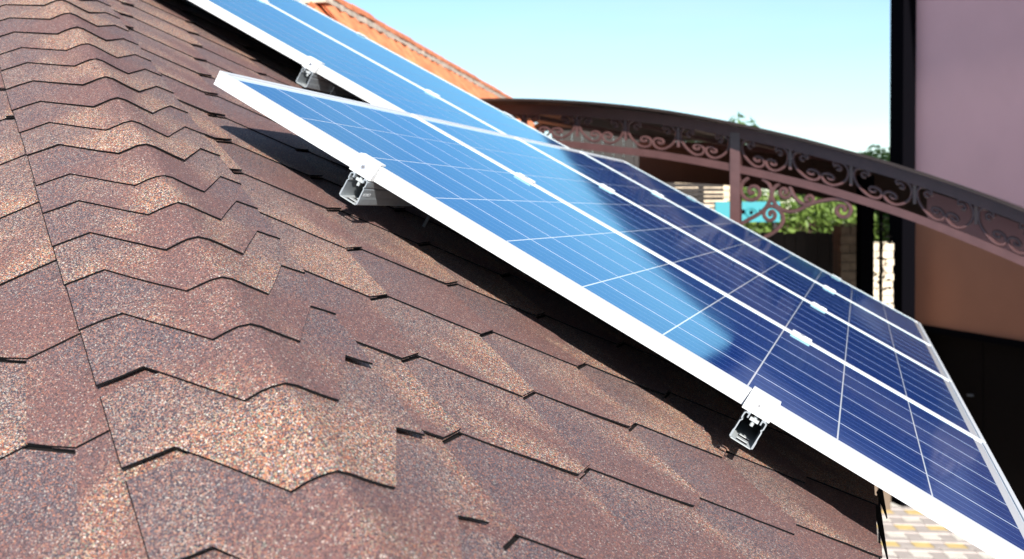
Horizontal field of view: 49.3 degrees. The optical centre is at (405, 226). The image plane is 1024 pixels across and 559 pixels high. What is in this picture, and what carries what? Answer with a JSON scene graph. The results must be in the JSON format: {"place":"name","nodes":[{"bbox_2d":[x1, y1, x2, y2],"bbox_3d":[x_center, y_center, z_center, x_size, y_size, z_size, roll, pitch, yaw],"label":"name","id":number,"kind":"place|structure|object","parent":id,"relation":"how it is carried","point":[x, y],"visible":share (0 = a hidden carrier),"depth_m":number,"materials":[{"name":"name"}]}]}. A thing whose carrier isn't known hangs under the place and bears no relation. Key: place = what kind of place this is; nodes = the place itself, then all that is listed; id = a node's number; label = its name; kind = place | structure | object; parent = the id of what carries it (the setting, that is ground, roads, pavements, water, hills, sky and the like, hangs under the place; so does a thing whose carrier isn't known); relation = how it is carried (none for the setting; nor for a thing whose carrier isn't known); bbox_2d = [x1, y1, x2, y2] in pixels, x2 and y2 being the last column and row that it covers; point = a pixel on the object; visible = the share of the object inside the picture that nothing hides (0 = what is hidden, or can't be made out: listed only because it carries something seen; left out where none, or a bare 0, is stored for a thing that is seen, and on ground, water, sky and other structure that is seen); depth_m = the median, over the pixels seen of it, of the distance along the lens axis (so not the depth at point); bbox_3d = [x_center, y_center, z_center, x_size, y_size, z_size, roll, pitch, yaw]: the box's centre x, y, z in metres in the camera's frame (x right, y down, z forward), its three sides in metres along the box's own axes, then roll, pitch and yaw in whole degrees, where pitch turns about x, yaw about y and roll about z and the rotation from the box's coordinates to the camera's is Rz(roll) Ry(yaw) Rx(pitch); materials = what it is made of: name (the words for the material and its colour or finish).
{"place":"outdoors","nodes":[
{"label":"outdoors","id":0,"kind":"place"},
{"bbox_2d":[298,0,889,217],"label":"sky","id":1,"kind":"structure","parent":0,"point":[814,70],"materials":[{"name":"blue"}]},
{"bbox_2d":[874,242,893,509],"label":"stone wall","id":2,"kind":"structure","parent":0,"point":[888,256],"depth_m":13.32,"materials":[{"name":"brown"}]},
{"bbox_2d":[876,502,995,558],"bbox_3d":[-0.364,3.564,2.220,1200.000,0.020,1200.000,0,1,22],"label":"ground","id":3,"kind":"structure","parent":0,"point":[910,532],"depth_m":12.13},
{"bbox_2d":[300,0,545,134],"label":"tiled house","id":4,"kind":"structure","parent":3,"relation":"on","point":[358,19],"depth_m":8.45,"materials":[{"name":"ceramic"}]},
{"bbox_2d":[0,0,887,558],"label":"house","id":5,"kind":"structure","parent":3,"relation":"on","point":[232,326],"depth_m":1.51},
{"bbox_2d":[296,67,364,100],"bbox_3d":[0.090,-0.447,4.303,0.054,0.075,2.080,31,12,19],"label":"mounting rail","id":6,"kind":"object","parent":5,"relation":"attached to","point":[307,78],"visible":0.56,"depth_m":3.40,"materials":[{"name":"metal"}]},
{"bbox_2d":[302,56,324,72],"bbox_3d":[-0.278,-0.488,3.353,0.048,0.035,0.036,31,12,19],"label":"end clamp","id":7,"kind":"object","parent":6,"relation":"attached to","point":[312,64],"visible":1,"depth_m":3.34,"materials":[{"name":"grey metal"}]},
{"bbox_2d":[189,0,504,133],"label":"solar panel","id":8,"kind":"object","parent":6,"relation":"attached to","point":[344,66],"visible":0.87,"depth_m":3.70,"materials":[{"name":"blue"}]},
{"bbox_2d":[267,0,567,147],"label":"solar panel","id":9,"kind":"object","parent":6,"relation":"attached to","point":[474,106],"visible":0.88,"depth_m":4.83,"materials":[{"name":"blue"}]},
{"bbox_2d":[339,172,430,226],"bbox_3d":[0.673,-0.071,3.935,0.054,0.095,4.080,32,12,19],"label":"mounting rail","id":10,"kind":"object","parent":5,"relation":"attached to","point":[363,190],"visible":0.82,"depth_m":2.09,"materials":[{"name":"metal"}]},
{"bbox_2d":[349,153,385,180],"bbox_3d":[-0.070,-0.110,2.057,0.048,0.035,0.036,32,12,19],"label":"end clamp","id":11,"kind":"object","parent":10,"relation":"attached to","point":[366,166],"visible":1,"depth_m":2.04,"materials":[{"name":"grey metal"}]},
{"bbox_2d":[516,172,535,182],"bbox_3d":[0.318,-0.121,2.974,0.050,0.026,0.039,32,12,19],"label":"clamp","id":12,"kind":"object","parent":10,"relation":"attached to","point":[526,178],"visible":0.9,"depth_m":2.96,"materials":[{"name":"grey metal"}]},
{"bbox_2d":[600,184,614,191],"bbox_3d":[0.707,-0.127,3.901,0.050,0.026,0.039,32,12,19],"label":"clamp","id":13,"kind":"object","parent":10,"relation":"attached to","point":[607,187],"visible":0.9,"depth_m":3.89,"materials":[{"name":"grey metal"}]},
{"bbox_2d":[214,71,1023,558],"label":"solar panel","id":14,"kind":"object","parent":10,"relation":"attached to","point":[912,453],"visible":1,"depth_m":2.14,"materials":[{"name":"blue"}]},
{"bbox_2d":[411,113,985,442],"bbox_3d":[0.863,0.100,3.297,1.650,0.031,0.990,32,12,19],"label":"solar panel","id":15,"kind":"object","parent":10,"relation":"attached to","point":[893,369],"visible":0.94,"depth_m":3.20,"materials":[{"name":"blue"}]},
{"bbox_2d":[729,409,767,449],"bbox_3d":[1.321,0.328,3.674,0.054,0.095,4.080,32,12,19],"label":"mounting rail","id":16,"kind":"object","parent":5,"relation":"attached to","point":[750,427],"visible":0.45,"depth_m":1.84,"materials":[{"name":"metal"}]},
{"bbox_2d":[515,136,951,380],"bbox_3d":[1.244,0.089,4.227,1.650,0.031,0.990,32,12,19],"label":"solar panel","id":17,"kind":"object","parent":16,"relation":"attached to","point":[898,339],"visible":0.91,"depth_m":4.16,"materials":[{"name":"blue"}]},
{"bbox_2d":[581,151,932,345],"bbox_3d":[1.625,0.078,5.157,1.650,0.031,0.990,32,12,19],"label":"solar panel","id":18,"kind":"object","parent":16,"relation":"on","point":[900,320],"visible":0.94,"depth_m":5.11,"materials":[{"name":"blue"}]},
{"bbox_2d":[742,386,780,422],"bbox_3d":[0.578,0.289,1.796,0.048,0.035,0.036,32,12,19],"label":"end clamp","id":19,"kind":"object","parent":16,"relation":"attached to","point":[762,404],"visible":1,"depth_m":1.78,"materials":[{"name":"grey metal"}]},
{"bbox_2d":[792,329,811,342],"bbox_3d":[0.966,0.278,2.714,0.050,0.026,0.039,32,12,19],"label":"clamp","id":20,"kind":"object","parent":16,"relation":"attached to","point":[802,336],"visible":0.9,"depth_m":2.70,"materials":[{"name":"grey metal"}]},
{"bbox_2d":[812,302,826,310],"bbox_3d":[1.355,0.272,3.640,0.050,0.026,0.039,32,12,19],"label":"clamp","id":21,"kind":"object","parent":16,"relation":"attached to","point":[819,306],"visible":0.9,"depth_m":3.62,"materials":[{"name":"grey metal"}]},
{"bbox_2d":[534,123,674,188],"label":"dark shed","id":22,"kind":"structure","parent":3,"relation":"on","point":[633,160],"depth_m":12.58,"materials":[{"name":"brown wood"}]},
{"bbox_2d":[623,157,723,208],"bbox_3d":[3.159,1.303,13.397,1.410,4.269,0.160,0,1,0],"label":"slatted screen","id":23,"kind":"object","parent":3,"relation":"on","point":[700,189],"visible":0.09,"depth_m":13.39,"materials":[{"name":"brown wood"}]},
{"bbox_2d":[675,185,729,209],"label":"stone wall","id":24,"kind":"structure","parent":3,"relation":"on","point":[726,192],"depth_m":14.20,"materials":[{"name":"brown stone"}]},
{"bbox_2d":[714,202,779,229],"bbox_3d":[4.070,1.574,13.230,0.768,3.732,0.100,0,1,0],"label":"turquoise board","id":25,"kind":"object","parent":3,"relation":"on","point":[749,209],"visible":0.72,"depth_m":13.18,"materials":[{"name":"teal plastic"}]},
{"bbox_2d":[479,98,1023,265],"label":"canopy","id":26,"kind":"object","parent":3,"relation":"on","point":[680,147],"visible":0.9,"depth_m":6.35,"materials":[{"name":"red metal"}]},
{"bbox_2d":[729,112,780,201],"bbox_3d":[6.591,0.447,24.130,2.705,5.735,2.651,0,1,0],"label":"tree","id":27,"kind":"object","parent":3,"relation":"on","point":[754,125],"visible":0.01,"depth_m":23.21,"materials":[{"name":"green plant"}]},
{"bbox_2d":[727,187,855,233],"bbox_3d":[4.954,1.434,14.133,1.758,3.991,0.772,0,1,0],"label":"hedge","id":28,"kind":"object","parent":3,"relation":"on","point":[794,222],"visible":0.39,"depth_m":13.99,"materials":[{"name":"green plant"}]},
{"bbox_2d":[757,231,832,274],"bbox_3d":[3.327,1.763,9.641,0.887,3.439,0.062,0,1,0],"label":"plank fence","id":29,"kind":"object","parent":3,"relation":"on","point":[815,249],"visible":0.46,"depth_m":9.59,"materials":[{"name":"brown wood"}]},
{"bbox_2d":[784,144,889,225],"bbox_3d":[7.028,1.032,16.987,2.958,4.736,2.394,0,1,0],"label":"tree","id":30,"kind":"object","parent":3,"relation":"on","point":[883,156],"visible":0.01,"depth_m":17.53,"materials":[{"name":"green plant"}]},
{"bbox_2d":[833,223,855,287],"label":"stone pillar","id":31,"kind":"structure","parent":3,"relation":"on","point":[844,253],"depth_m":9.21,"materials":[{"name":"brown"}]},
{"bbox_2d":[856,175,873,297],"bbox_3d":[3.651,1.545,8.820,0.100,3.895,0.100,0,1,0],"label":"dark post","id":32,"kind":"object","parent":3,"relation":"on","point":[864,248],"visible":0.33,"depth_m":8.76,"materials":[{"name":"black metal"}]},
{"bbox_2d":[845,210,888,243],"bbox_3d":[6.124,1.523,14.277,0.947,3.809,0.902,0,1,0],"label":"bush","id":33,"kind":"object","parent":3,"relation":"on","point":[876,225],"visible":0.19,"depth_m":14.06,"materials":[{"name":"green plant"}]},
{"bbox_2d":[872,192,892,558],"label":"vine pole","id":34,"kind":"object","parent":3,"relation":"on","point":[881,276],"visible":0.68,"depth_m":8.59,"materials":[{"name":"black paint"}]},
{"bbox_2d":[889,0,1023,509],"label":"mauve building","id":35,"kind":"structure","parent":0,"point":[957,91],"depth_m":12.55,"materials":[{"name":"paint"}]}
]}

